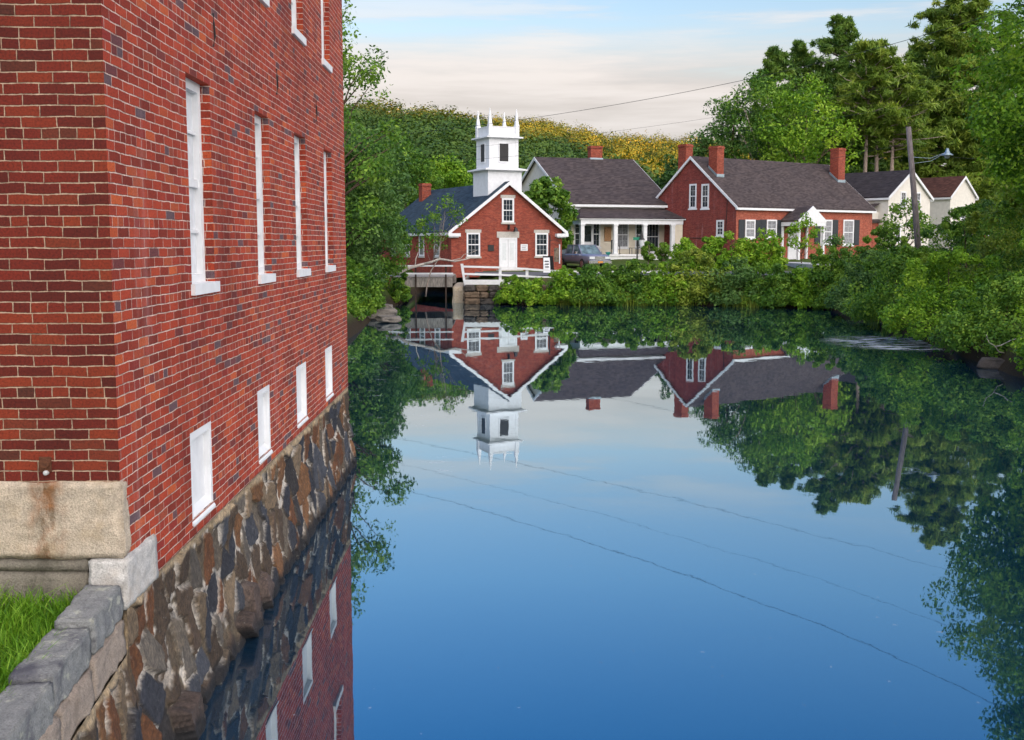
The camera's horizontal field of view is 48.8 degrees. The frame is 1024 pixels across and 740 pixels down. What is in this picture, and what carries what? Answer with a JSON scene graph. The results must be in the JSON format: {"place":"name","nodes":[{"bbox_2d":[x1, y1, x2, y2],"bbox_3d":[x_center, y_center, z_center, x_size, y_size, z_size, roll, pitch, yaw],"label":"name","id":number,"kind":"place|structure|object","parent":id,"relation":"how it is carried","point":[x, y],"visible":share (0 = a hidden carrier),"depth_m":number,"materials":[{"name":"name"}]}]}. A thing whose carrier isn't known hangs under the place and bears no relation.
{"place":"outdoors","nodes":[
{"label":"outdoors","id":0,"kind":"place"},
{"bbox_2d":[0,580,87,695],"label":"grass","id":1,"kind":"structure","parent":0,"point":[32,632],"depth_m":6.43,"materials":[{"name":"plant"}]},
{"bbox_2d":[389,271,790,275],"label":"road","id":2,"kind":"structure","parent":0,"point":[534,273],"depth_m":70.32,"materials":[{"name":"asphalt"}]},
{"bbox_2d":[543,256,553,271],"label":"sandwich board","id":3,"kind":"object","parent":2,"relation":"on","point":[548,263],"visible":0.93,"depth_m":72.64,"materials":[{"name":"white paint"}]},
{"bbox_2d":[199,289,1023,739],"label":"water","id":4,"kind":"structure","parent":0,"point":[633,523],"depth_m":12.98,"materials":[{"name":"liquid"}]},
{"bbox_2d":[365,308,397,319],"bbox_3d":[-6.063,-2.546,50.974,1.704,0.489,1.224,-2,7,-16],"label":"boulder","id":5,"kind":"object","parent":4,"relation":"in","point":[387,311],"visible":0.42,"depth_m":50.50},
{"bbox_2d":[976,357,1004,368],"bbox_3d":[13.282,-0.173,30.974,0.954,0.313,0.573,5,8,37],"label":"boulder","id":6,"kind":"object","parent":4,"relation":"in","point":[990,363],"visible":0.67,"depth_m":30.86,"materials":[{"name":"stone"}]},
{"bbox_2d":[342,0,1023,165],"label":"sky","id":7,"kind":"structure","parent":0,"point":[539,58],"materials":[{"name":"white"}]},
{"bbox_2d":[347,160,1023,377],"bbox_3d":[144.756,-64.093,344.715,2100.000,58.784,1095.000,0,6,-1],"label":"ground","id":8,"kind":"structure","parent":0,"point":[355,326],"depth_m":49.64,"materials":[{"name":"green plant"}]},
{"bbox_2d":[0,584,141,739],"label":"stone retaining wall","id":9,"kind":"structure","parent":8,"relation":"on","point":[77,684],"depth_m":6.05,"materials":[{"name":"grey stone"}]},
{"bbox_2d":[0,0,356,739],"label":"brick mill","id":10,"kind":"object","parent":8,"relation":"on","point":[178,456],"visible":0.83,"depth_m":7.90,"materials":[{"name":"brick"}]},
{"bbox_2d":[185,77,219,295],"bbox_3d":[-2.455,-1.415,8.736,0.167,1.640,0.770,0,6,-1],"label":"window","id":11,"kind":"structure","parent":10,"relation":"in","point":[199,285],"depth_m":8.96,"materials":[{"name":"white paint"}]},
{"bbox_2d":[190,421,215,526],"bbox_3d":[-2.441,0.789,8.757,0.107,0.705,0.660,0,6,-1],"label":"basement window","id":12,"kind":"structure","parent":10,"relation":"in","point":[200,439],"depth_m":8.90,"materials":[{"name":"white paint"}]},
{"bbox_2d":[257,385,272,463],"bbox_3d":[-2.477,0.524,11.122,0.107,0.705,0.620,0,6,-1],"label":"basement window","id":13,"kind":"structure","parent":10,"relation":"in","point":[263,395],"depth_m":11.33,"materials":[{"name":"white paint"}]},
{"bbox_2d":[255,115,275,283],"bbox_3d":[-2.491,-1.680,11.101,0.167,1.640,0.730,0,6,-1],"label":"window","id":14,"kind":"structure","parent":10,"relation":"in","point":[263,277],"depth_m":11.34,"materials":[{"name":"white paint"}]},
{"bbox_2d":[291,0,306,45],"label":"window","id":15,"kind":"structure","parent":10,"relation":"in","point":[294,30],"depth_m":13.29,"materials":[{"name":"white paint"}]},
{"bbox_2d":[294,136,310,276],"bbox_3d":[-2.523,-1.923,13.257,0.167,1.640,0.830,0,6,-1],"label":"window","id":16,"kind":"structure","parent":10,"relation":"in","point":[301,272],"depth_m":13.54,"materials":[{"name":"white paint"}]},
{"bbox_2d":[296,361,308,427],"bbox_3d":[-2.510,0.281,13.278,0.107,0.705,0.720,0,6,-1],"label":"basement window","id":17,"kind":"structure","parent":10,"relation":"in","point":[301,369],"depth_m":13.50,"materials":[{"name":"white paint"}]},
{"bbox_2d":[321,0,332,72],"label":"window","id":18,"kind":"structure","parent":10,"relation":"in","point":[324,62],"depth_m":15.42,"materials":[{"name":"white paint"}]},
{"bbox_2d":[325,345,333,400],"bbox_3d":[-2.543,0.037,15.454,0.107,0.705,0.680,0,6,-1],"label":"basement window","id":19,"kind":"structure","parent":10,"relation":"in","point":[328,351],"depth_m":15.70,"materials":[{"name":"white paint"}]},
{"bbox_2d":[324,152,335,271],"bbox_3d":[-2.556,-2.167,15.433,0.167,1.640,0.790,0,6,-1],"label":"window","id":20,"kind":"structure","parent":10,"relation":"in","point":[328,268],"depth_m":15.70,"materials":[{"name":"white paint"}]},
{"bbox_2d":[346,278,364,320],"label":"shrub","id":21,"kind":"object","parent":8,"relation":"on","point":[353,307],"visible":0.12,"depth_m":45.66,"materials":[{"name":"green plant"}]},
{"bbox_2d":[346,256,385,317],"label":"shrub","id":22,"kind":"object","parent":8,"relation":"on","point":[371,300],"visible":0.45,"depth_m":49.87,"materials":[{"name":"green plant"}]},
{"bbox_2d":[344,113,407,287],"bbox_3d":[-8.211,-7.802,54.345,6.534,9.177,6.024,0,6,-1],"label":"broadleaf tree","id":23,"kind":"object","parent":8,"relation":"on","point":[362,246],"visible":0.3,"depth_m":53.68,"materials":[{"name":"green plant"}]},
{"bbox_2d":[342,0,414,247],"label":"broadleaf tree","id":24,"kind":"object","parent":8,"relation":"on","point":[366,166],"visible":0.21,"depth_m":50.92,"materials":[{"name":"green plant"}]},
{"bbox_2d":[346,174,414,290],"bbox_3d":[-7.612,-7.171,59.345,5.053,6.591,4.572,0,6,-1],"label":"broadleaf tree","id":25,"kind":"object","parent":8,"relation":"on","point":[391,266],"visible":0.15,"depth_m":59.22,"materials":[{"name":"green plant"}]},
{"bbox_2d":[345,123,418,216],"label":"broadleaf tree","id":26,"kind":"object","parent":8,"relation":"on","point":[404,189],"visible":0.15,"depth_m":101.87,"materials":[{"name":"green plant"}]},
{"bbox_2d":[375,315,401,322],"bbox_3d":[-5.370,-2.222,48.991,0.967,0.279,1.374,-3,7,-23],"label":"boulder","id":27,"kind":"object","parent":8,"relation":"on","point":[388,318],"visible":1,"depth_m":48.49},
{"bbox_2d":[382,271,411,303],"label":"shrub","id":28,"kind":"object","parent":8,"relation":"on","point":[399,291],"visible":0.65,"depth_m":62.76,"materials":[{"name":"green plant"}]},
{"bbox_2d":[388,146,446,209],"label":"broadleaf tree","id":29,"kind":"object","parent":8,"relation":"on","point":[420,172],"visible":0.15,"depth_m":109.65,"materials":[{"name":"green plant"}]},
{"bbox_2d":[376,264,469,302],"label":"footbridge","id":30,"kind":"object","parent":8,"relation":"on","point":[416,279],"visible":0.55,"depth_m":65.02,"materials":[{"name":"grey wood"}]},
{"bbox_2d":[382,250,476,277],"bbox_3d":[-4.797,-5.635,62.080,5.841,1.885,0.418,-2,7,-17],"label":"fallen limb","id":31,"kind":"object","parent":8,"relation":"on","point":[415,265],"visible":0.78,"depth_m":62.06,"materials":[{"name":"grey wood"}]},
{"bbox_2d":[409,191,467,296],"bbox_3d":[-4.113,-7.052,63.180,3.338,5.914,2.408,0,6,-1],"label":"young tree","id":32,"kind":"object","parent":8,"relation":"on","point":[422,223],"visible":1,"depth_m":62.89,"materials":[{"name":"green plant"}]},
{"bbox_2d":[405,152,472,206],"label":"broadleaf tree","id":33,"kind":"object","parent":8,"relation":"on","point":[457,176],"visible":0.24,"depth_m":119.13,"materials":[{"name":"green plant"}]},
{"bbox_2d":[446,157,475,187],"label":"broadleaf tree","id":34,"kind":"object","parent":8,"relation":"on","point":[472,166],"visible":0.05,"depth_m":135.60,"materials":[{"name":"green plant"}]},
{"bbox_2d":[380,109,568,277],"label":"brick church","id":35,"kind":"structure","parent":8,"relation":"on","point":[509,223],"depth_m":78.57,"materials":[{"name":"red brick"}]},
{"bbox_2d":[465,229,481,257],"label":"window","id":36,"kind":"structure","parent":35,"relation":"in","point":[472,235],"depth_m":77.37,"materials":[{"name":"white paint"}]},
{"bbox_2d":[500,195,514,223],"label":"window","id":37,"kind":"structure","parent":35,"relation":"in","point":[507,200],"depth_m":78.22,"materials":[{"name":"white paint"}]},
{"bbox_2d":[499,238,516,269],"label":"door","id":38,"kind":"structure","parent":35,"relation":"in","point":[507,246],"depth_m":78.53,"materials":[{"name":"white paint"}]},
{"bbox_2d":[534,230,548,257],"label":"window","id":39,"kind":"structure","parent":35,"relation":"in","point":[541,236],"depth_m":79.59,"materials":[{"name":"white paint"}]},
{"bbox_2d":[463,285,551,303],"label":"stone retaining wall","id":40,"kind":"structure","parent":8,"relation":"on","point":[471,295],"depth_m":63.61,"materials":[{"name":"stone"}]},
{"bbox_2d":[464,280,510,284],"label":"timber kerb","id":41,"kind":"structure","parent":40,"relation":"on","point":[481,282],"depth_m":64.18,"materials":[{"name":"white paint"}]},
{"bbox_2d":[493,274,548,305],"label":"shrub","id":42,"kind":"object","parent":8,"relation":"on","point":[528,293],"visible":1,"depth_m":61.91,"materials":[{"name":"green plant"}]},
{"bbox_2d":[522,176,578,249],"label":"broadleaf tree","id":43,"kind":"object","parent":8,"relation":"on","point":[542,198],"visible":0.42,"depth_m":90.10,"materials":[{"name":"green plant"}]},
{"bbox_2d":[549,235,560,263],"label":"sign post","id":44,"kind":"object","parent":8,"relation":"on","point":[556,254],"visible":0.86,"depth_m":74.21,"materials":[{"name":"black paint"}]},
{"bbox_2d":[461,264,663,285],"bbox_3d":[3.012,-5.504,65.450,12.038,1.320,0.522,-1,6,-9],"label":"white fence","id":45,"kind":"object","parent":8,"relation":"on","point":[500,274],"visible":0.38,"depth_m":64.83,"materials":[{"name":"paint"}]},
{"bbox_2d":[543,265,590,305],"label":"shrub","id":46,"kind":"object","parent":8,"relation":"on","point":[563,284],"visible":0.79,"depth_m":62.36,"materials":[{"name":"green plant"}]},
{"bbox_2d":[562,244,611,267],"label":"car","id":47,"kind":"object","parent":8,"relation":"on","point":[581,255],"visible":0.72,"depth_m":82.62,"materials":[{"name":"grey paint"}]},
{"bbox_2d":[569,263,630,305],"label":"shrub","id":48,"kind":"object","parent":8,"relation":"on","point":[589,277],"visible":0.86,"depth_m":61.86,"materials":[{"name":"green plant"}]},
{"bbox_2d":[522,146,685,259],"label":"cream house","id":49,"kind":"structure","parent":8,"relation":"on","point":[618,214],"depth_m":97.54,"materials":[{"name":"grey"}]},
{"bbox_2d":[584,225,592,243],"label":"front door","id":50,"kind":"structure","parent":49,"relation":"in","point":[588,237],"depth_m":96.03,"materials":[{"name":"white paint"}]},
{"bbox_2d":[592,224,600,248],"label":"window","id":51,"kind":"structure","parent":49,"relation":"in","point":[596,227],"depth_m":96.29,"materials":[{"name":"white paint"}]},
{"bbox_2d":[618,224,628,248],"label":"window","id":52,"kind":"structure","parent":49,"relation":"in","point":[623,229],"depth_m":97.11,"materials":[{"name":"white paint"}]},
{"bbox_2d":[647,224,658,253],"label":"window","id":53,"kind":"structure","parent":49,"relation":"in","point":[652,229],"depth_m":98.02,"materials":[{"name":"glass"}]},
{"bbox_2d":[604,258,667,305],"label":"shrub","id":54,"kind":"object","parent":8,"relation":"on","point":[628,272],"visible":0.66,"depth_m":62.40,"materials":[{"name":"green plant"}]},
{"bbox_2d":[641,241,656,265],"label":"topiary shrub","id":55,"kind":"object","parent":8,"relation":"on","point":[647,255],"visible":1,"depth_m":83.64,"materials":[{"name":"green plant"}]},
{"bbox_2d":[654,242,671,261],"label":"topiary shrub","id":56,"kind":"object","parent":8,"relation":"on","point":[663,254],"visible":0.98,"depth_m":83.55,"materials":[{"name":"green plant"}]},
{"bbox_2d":[654,154,677,189],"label":"broadleaf tree","id":57,"kind":"object","parent":8,"relation":"on","point":[667,176],"visible":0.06,"depth_m":110.10,"materials":[{"name":"green plant"}]},
{"bbox_2d":[635,261,697,304],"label":"shrub","id":58,"kind":"object","parent":8,"relation":"on","point":[655,280],"visible":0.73,"depth_m":61.85,"materials":[{"name":"green plant"}]},
{"bbox_2d":[344,92,1022,229],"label":"forest","id":59,"kind":"object","parent":8,"relation":"on","point":[645,155],"visible":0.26,"depth_m":271.89,"materials":[{"name":"green plant"}]},
{"bbox_2d":[667,237,707,270],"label":"hedge shrub","id":60,"kind":"object","parent":8,"relation":"on","point":[685,242],"visible":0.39,"depth_m":78.99,"materials":[{"name":"green plant"}]},
{"bbox_2d":[653,248,737,305],"bbox_3d":[10.548,-5.061,62.507,4.159,3.407,4.532,-5,8,-37],"label":"shrub","id":61,"kind":"object","parent":8,"relation":"on","point":[695,288],"visible":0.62,"depth_m":61.83,"materials":[{"name":"green plant"}]},
{"bbox_2d":[700,236,737,269],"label":"hedge shrub","id":62,"kind":"object","parent":8,"relation":"on","point":[714,247],"visible":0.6,"depth_m":79.26,"materials":[{"name":"green plant"}]},
{"bbox_2d":[540,289,900,329],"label":"reeds","id":63,"kind":"object","parent":8,"relation":"on","point":[628,302],"visible":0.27,"depth_m":61.95,"materials":[{"name":"green plant"}]},
{"bbox_2d":[698,254,766,306],"bbox_3d":[12.174,-4.809,61.720,4.129,2.995,3.946,0,6,-1],"label":"shrub","id":64,"kind":"object","parent":8,"relation":"on","point":[732,297],"visible":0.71,"depth_m":60.91,"materials":[{"name":"green plant"}]},
{"bbox_2d":[685,84,782,160],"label":"broadleaf tree","id":65,"kind":"object","parent":8,"relation":"on","point":[701,148],"visible":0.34,"depth_m":118.19,"materials":[{"name":"green plant"}]},
{"bbox_2d":[718,230,764,270],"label":"hedge shrub","id":66,"kind":"object","parent":8,"relation":"on","point":[743,247],"visible":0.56,"depth_m":79.27,"materials":[{"name":"green plant"}]},
{"bbox_2d":[699,68,829,163],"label":"broadleaf tree","id":67,"kind":"object","parent":8,"relation":"on","point":[764,96],"visible":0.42,"depth_m":115.73,"materials":[{"name":"green plant"}]},
{"bbox_2d":[655,144,880,260],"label":"brick house","id":68,"kind":"structure","parent":8,"relation":"on","point":[830,199],"depth_m":96.06,"materials":[{"name":"red"}]},
{"bbox_2d":[688,184,696,209],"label":"window","id":69,"kind":"structure","parent":68,"relation":"in","point":[692,187],"depth_m":95.24,"materials":[{"name":"white paint"}]},
{"bbox_2d":[700,184,709,209],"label":"window","id":70,"kind":"structure","parent":68,"relation":"in","point":[704,187],"depth_m":94.10,"materials":[{"name":"white paint"}]},
{"bbox_2d":[715,220,723,236],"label":"window","id":71,"kind":"structure","parent":68,"relation":"in","point":[719,223],"depth_m":92.96,"materials":[{"name":"white paint"}]},
{"bbox_2d":[745,220,755,239],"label":"window","id":72,"kind":"structure","parent":68,"relation":"in","point":[750,225],"depth_m":92.55,"materials":[{"name":"white paint"}]},
{"bbox_2d":[819,220,832,244],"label":"window","id":73,"kind":"structure","parent":68,"relation":"in","point":[829,224],"depth_m":98.28,"materials":[{"name":"white paint"}]},
{"bbox_2d":[842,220,853,245],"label":"window","id":74,"kind":"structure","parent":68,"relation":"in","point":[848,225],"depth_m":99.90,"materials":[{"name":"white paint"}]},
{"bbox_2d":[748,227,788,268],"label":"hedge shrub","id":75,"kind":"object","parent":8,"relation":"on","point":[773,249],"visible":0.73,"depth_m":79.32,"materials":[{"name":"green plant"}]},
{"bbox_2d":[740,260,802,308],"bbox_3d":[14.188,-4.559,60.798,4.282,2.657,3.991,-4,8,-33],"label":"shrub","id":76,"kind":"object","parent":8,"relation":"on","point":[781,277],"visible":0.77,"depth_m":59.80,"materials":[{"name":"green plant"}]},
{"bbox_2d":[730,45,815,161],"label":"pine tree","id":77,"kind":"object","parent":8,"relation":"on","point":[777,59],"visible":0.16,"depth_m":134.29,"materials":[{"name":"green plant"}]},
{"bbox_2d":[779,264,826,308],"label":"shrub","id":78,"kind":"object","parent":8,"relation":"on","point":[800,277],"visible":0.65,"depth_m":59.01,"materials":[{"name":"green plant"}]},
{"bbox_2d":[784,38,832,163],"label":"pine tree","id":79,"kind":"object","parent":8,"relation":"on","point":[800,55],"visible":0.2,"depth_m":142.66,"materials":[{"name":"green plant"}]},
{"bbox_2d":[755,72,864,172],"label":"broadleaf tree","id":80,"kind":"object","parent":8,"relation":"on","point":[802,106],"visible":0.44,"depth_m":111.66,"materials":[{"name":"green plant"}]},
{"bbox_2d":[800,245,852,309],"bbox_3d":[16.799,-4.814,59.244,3.960,3.539,4.412,0,6,-1],"label":"shrub","id":81,"kind":"object","parent":8,"relation":"on","point":[827,273],"visible":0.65,"depth_m":58.54,"materials":[{"name":"green plant"}]},
{"bbox_2d":[823,233,854,261],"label":"young tree","id":82,"kind":"object","parent":8,"relation":"on","point":[836,240],"visible":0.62,"depth_m":73.63,"materials":[{"name":"green plant"}]},
{"bbox_2d":[791,13,888,172],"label":"pine tree","id":83,"kind":"object","parent":8,"relation":"on","point":[844,32],"visible":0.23,"depth_m":136.03,"materials":[{"name":"green plant"}]},
{"bbox_2d":[823,248,905,317],"bbox_3d":[16.751,-3.915,50.897,5.026,3.110,5.128,0,6,-1],"label":"shrub","id":84,"kind":"object","parent":8,"relation":"on","point":[838,299],"visible":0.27,"depth_m":51.19,"materials":[{"name":"green plant"}]},
{"bbox_2d":[832,226,910,287],"bbox_3d":[18.660,-5.491,56.445,4.131,3.395,3.811,-4,8,-31],"label":"shrub","id":85,"kind":"object","parent":8,"relation":"on","point":[885,233],"visible":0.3,"depth_m":56.09,"materials":[{"name":"green plant"}]},
{"bbox_2d":[820,37,955,171],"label":"pine tree","id":86,"kind":"object","parent":8,"relation":"on","point":[883,127],"visible":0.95,"depth_m":114.79,"materials":[{"name":"green plant"}]},
{"bbox_2d":[845,170,933,248],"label":"white house","id":87,"kind":"structure","parent":8,"relation":"on","point":[880,192],"depth_m":104.34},
{"bbox_2d":[840,244,956,325],"bbox_3d":[15.782,-3.357,44.962,5.024,3.324,5.639,0,6,-1],"label":"shrub","id":88,"kind":"object","parent":8,"relation":"on","point":[866,306],"visible":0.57,"depth_m":44.34,"materials":[{"name":"green plant"}]},
{"bbox_2d":[878,197,935,246],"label":"young tree","id":89,"kind":"object","parent":8,"relation":"on","point":[891,225],"visible":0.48,"depth_m":65.37,"materials":[{"name":"green plant"}]},
{"bbox_2d":[869,41,946,171],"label":"pine tree","id":90,"kind":"object","parent":8,"relation":"on","point":[881,167],"visible":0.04,"depth_m":146.70,"materials":[{"name":"green plant"}]},
{"bbox_2d":[906,126,952,248],"bbox_3d":[19.009,-7.056,51.828,2.215,8.081,0.526,0,6,-1],"label":"utility pole","id":91,"kind":"object","parent":8,"relation":"on","point":[916,224],"visible":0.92,"depth_m":51.55,"materials":[{"name":"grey wood"}]},
{"bbox_2d":[871,0,1023,203],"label":"pine tree","id":92,"kind":"object","parent":8,"relation":"on","point":[944,49],"visible":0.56,"depth_m":125.19,"materials":[{"name":"green plant"}]},
{"bbox_2d":[876,245,1018,341],"bbox_3d":[14.924,-2.595,38.526,5.361,3.330,6.200,0,6,-1],"label":"shrub","id":93,"kind":"object","parent":8,"relation":"on","point":[915,317],"visible":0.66,"depth_m":38.13,"materials":[{"name":"green plant"}]},
{"bbox_2d":[920,176,978,250],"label":"white house","id":94,"kind":"structure","parent":8,"relation":"on","point":[947,193],"depth_m":118.43,"materials":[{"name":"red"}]},
{"bbox_2d":[916,202,1023,292],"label":"shrub","id":95,"kind":"object","parent":8,"relation":"on","point":[954,228],"visible":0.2,"depth_m":48.95,"materials":[{"name":"green plant"}]},
{"bbox_2d":[928,269,1023,357],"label":"shrub","id":96,"kind":"object","parent":8,"relation":"on","point":[971,328],"visible":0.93,"depth_m":32.41,"materials":[{"name":"green plant"}]},
{"bbox_2d":[932,198,1022,266],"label":"shrub","id":97,"kind":"object","parent":8,"relation":"on","point":[987,204],"visible":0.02,"depth_m":54.56,"materials":[{"name":"green plant"}]},
{"bbox_2d":[942,0,1023,207],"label":"maple tree","id":98,"kind":"object","parent":8,"relation":"on","point":[1012,133],"visible":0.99,"depth_m":37.26,"materials":[{"name":"green plant"}]},
{"bbox_2d":[951,184,1023,292],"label":"shrub","id":99,"kind":"object","parent":8,"relation":"on","point":[970,228],"visible":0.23,"depth_m":43.03,"materials":[{"name":"green plant"}]},
{"bbox_2d":[953,90,1023,237],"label":"pine tree","id":100,"kind":"object","parent":8,"relation":"on","point":[1002,184],"visible":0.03,"depth_m":137.15,"materials":[{"name":"green plant"}]},
{"bbox_2d":[963,10,1023,209],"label":"pine tree","id":101,"kind":"object","parent":8,"relation":"on","point":[1003,27],"visible":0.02,"depth_m":146.37,"materials":[{"name":"green plant"}]},
{"bbox_2d":[965,184,1023,302],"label":"shrub","id":102,"kind":"object","parent":8,"relation":"on","point":[1004,206],"visible":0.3,"depth_m":38.95,"materials":[{"name":"green plant"}]},
{"bbox_2d":[1009,304,1023,374],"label":"shrub","id":103,"kind":"object","parent":8,"relation":"on","point":[1019,350],"visible":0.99,"depth_m":28.34,"materials":[{"name":"green plant"}]},
{"bbox_2d":[350,4,1022,139],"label":"overhead cable","id":104,"kind":"object","parent":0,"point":[736,81],"visible":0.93,"depth_m":37.76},
{"bbox_2d":[404,89,996,164],"bbox_3d":[4.197,-11.083,52.193,1.354,1.848,45.705,-6,9,-44],"label":"overhead cable","id":105,"kind":"object","parent":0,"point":[716,134],"visible":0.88,"depth_m":46.48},
{"bbox_2d":[397,56,1023,153],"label":"overhead cable","id":106,"kind":"object","parent":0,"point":[732,114],"visible":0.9,"depth_m":40.41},
{"bbox_2d":[785,262,825,267],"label":"path","id":107,"kind":"structure","parent":0,"point":[795,264],"depth_m":83.53,"materials":[{"name":"concrete"}]},
{"bbox_2d":[784,212,825,262],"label":"young tree","id":108,"kind":"object","parent":107,"relation":"on","point":[791,229],"visible":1,"depth_m":83.56,"materials":[{"name":"green plant"}]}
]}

